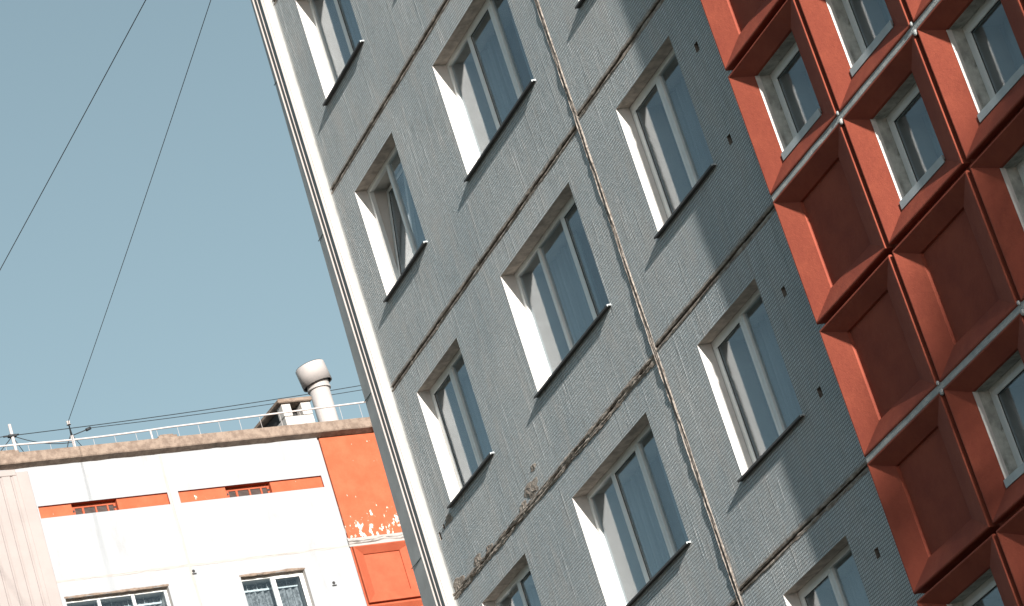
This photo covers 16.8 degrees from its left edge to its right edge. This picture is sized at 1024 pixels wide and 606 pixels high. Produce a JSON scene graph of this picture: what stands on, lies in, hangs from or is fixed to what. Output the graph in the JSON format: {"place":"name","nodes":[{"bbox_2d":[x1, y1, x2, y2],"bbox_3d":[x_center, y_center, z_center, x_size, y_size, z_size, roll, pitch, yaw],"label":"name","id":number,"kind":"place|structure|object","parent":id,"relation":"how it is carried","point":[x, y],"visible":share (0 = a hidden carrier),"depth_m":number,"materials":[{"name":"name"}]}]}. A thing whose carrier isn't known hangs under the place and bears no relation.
{"place":"outdoors","nodes":[
{"label":"outdoors","id":0,"kind":"place"},
{"bbox_2d":[0,0,369,451],"label":"sky","id":1,"kind":"structure","parent":0,"point":[223,290],"materials":[{"name":"blue"}]},
{"bbox_3d":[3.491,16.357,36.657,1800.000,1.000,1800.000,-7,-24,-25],"label":"ground","id":2,"kind":"structure","parent":0,"visible":0},
{"bbox_2d":[0,417,422,605],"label":"panel building","id":3,"kind":"structure","parent":2,"relation":"on","point":[304,514],"depth_m":74.48,"materials":[{"name":"concrete"}]},
{"bbox_2d":[0,450,18,453],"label":"roof slab piece","id":4,"kind":"object","parent":3,"relation":"on","point":[8,451],"visible":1,"depth_m":73.07,"materials":[{"name":"concrete"}]},
{"bbox_2d":[3,424,18,449],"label":"antenna mast","id":5,"kind":"object","parent":3,"relation":"on","point":[11,435],"visible":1,"depth_m":73.66,"materials":[{"name":"white metal"}]},
{"bbox_2d":[17,437,71,443],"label":"roof wire","id":6,"kind":"object","parent":5,"relation":"attached to","point":[44,443],"visible":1,"depth_m":73.98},
{"bbox_2d":[19,385,360,434],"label":"roof wire","id":7,"kind":"object","parent":5,"relation":"attached to","point":[182,413],"visible":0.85,"depth_m":77.99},
{"bbox_2d":[66,421,90,446],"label":"cable mast","id":8,"kind":"object","parent":3,"relation":"on","point":[72,435],"visible":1,"depth_m":74.35,"materials":[{"name":"white metal"}]},
{"bbox_2d":[68,0,210,421],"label":"overhead cable","id":9,"kind":"object","parent":8,"relation":"attached to","point":[143,201],"visible":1,"depth_m":64.32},
{"bbox_2d":[91,390,359,427],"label":"roof wire","id":10,"kind":"object","parent":8,"relation":"attached to","point":[202,413],"visible":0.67,"depth_m":77.67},
{"bbox_2d":[66,588,170,605],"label":"window","id":11,"kind":"structure","parent":3,"relation":"in","point":[159,597],"depth_m":73.13,"materials":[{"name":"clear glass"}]},
{"bbox_2d":[158,434,176,437],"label":"roof slab piece","id":12,"kind":"object","parent":3,"relation":"on","point":[166,435],"visible":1,"depth_m":74.89,"materials":[{"name":"concrete"}]},
{"bbox_2d":[0,401,365,450],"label":"roof railing","id":13,"kind":"object","parent":3,"relation":"on","point":[218,421],"visible":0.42,"depth_m":75.62,"materials":[{"name":"white metal"}]},
{"bbox_2d":[241,572,311,605],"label":"window","id":14,"kind":"structure","parent":3,"relation":"in","point":[288,589],"depth_m":74.77,"materials":[{"name":"clear glass"}]},
{"bbox_2d":[254,396,314,427],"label":"ventilation shaft","id":15,"kind":"object","parent":3,"relation":"on","point":[290,404],"visible":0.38,"depth_m":77.98,"materials":[{"name":"white brick"}]},
{"bbox_2d":[296,359,338,421],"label":"vent pipe","id":16,"kind":"object","parent":3,"relation":"on","point":[314,377],"visible":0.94,"depth_m":79.42,"materials":[{"name":"metal"}]},
{"bbox_2d":[251,0,1023,605],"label":"apartment building","id":17,"kind":"structure","parent":2,"relation":"on","point":[679,302],"depth_m":36.05,"materials":[{"name":"grey concrete"}]},
{"bbox_2d":[308,0,363,106],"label":"window","id":18,"kind":"structure","parent":17,"relation":"in","point":[335,21],"depth_m":44.20,"materials":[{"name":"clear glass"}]},
{"bbox_2d":[367,145,426,302],"bbox_3d":[-1.217,-1.083,42.580,0.721,1.543,1.591,-7,-24,-25],"label":"window","id":19,"kind":"structure","parent":17,"relation":"in","point":[391,200],"depth_m":43.10,"materials":[{"name":"glass"}]},
{"bbox_2d":[429,349,493,508],"bbox_3d":[-0.414,1.396,41.555,0.721,1.543,1.591,-7,-24,-25],"label":"window","id":20,"kind":"structure","parent":17,"relation":"in","point":[457,410],"depth_m":42.10,"materials":[{"name":"glass"}]},
{"bbox_2d":[446,0,535,181],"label":"window","id":21,"kind":"structure","parent":17,"relation":"in","point":[487,85],"depth_m":40.38,"materials":[{"name":"clear glass"}]},
{"bbox_2d":[495,563,540,605],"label":"window","id":22,"kind":"structure","parent":17,"relation":"in","point":[521,591],"depth_m":41.15,"materials":[{"name":"paint"}]},
{"bbox_2d":[514,195,610,398],"bbox_3d":[0.741,-0.167,38.680,0.729,1.543,2.327,-7,-24,-25],"label":"window","id":23,"kind":"structure","parent":17,"relation":"in","point":[563,304],"depth_m":39.33,"materials":[{"name":"clear glass"}]},
{"bbox_2d":[575,0,584,8],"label":"window","id":24,"kind":"structure","parent":17,"relation":"in","point":[579,4],"depth_m":37.08,"materials":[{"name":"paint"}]},
{"bbox_2d":[586,423,690,605],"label":"window","id":25,"kind":"structure","parent":17,"relation":"in","point":[637,540],"depth_m":38.33,"materials":[{"name":"paint"}]},
{"bbox_2d":[630,49,715,238],"bbox_3d":[1.841,-1.740,35.893,0.715,1.539,1.581,-7,-24,-25],"label":"window","id":26,"kind":"structure","parent":17,"relation":"in","point":[669,129],"depth_m":36.38,"materials":[{"name":"glass"}]},
{"bbox_2d":[711,289,804,482],"bbox_3d":[2.644,0.739,34.868,0.715,1.539,1.581,-7,-24,-25],"label":"window","id":27,"kind":"structure","parent":17,"relation":"in","point":[760,389],"depth_m":35.34,"materials":[{"name":"paint"}]},
{"bbox_2d":[797,544,869,605],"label":"window","id":28,"kind":"structure","parent":17,"relation":"in","point":[839,583],"depth_m":34.32,"materials":[{"name":"paint"}]},
{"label":"cable mast","id":29,"kind":"object","parent":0,"visible":0},
{"bbox_2d":[0,0,145,269],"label":"overhead cable","id":30,"kind":"object","parent":29,"relation":"attached to","point":[74,132],"visible":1,"depth_m":60.46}
]}

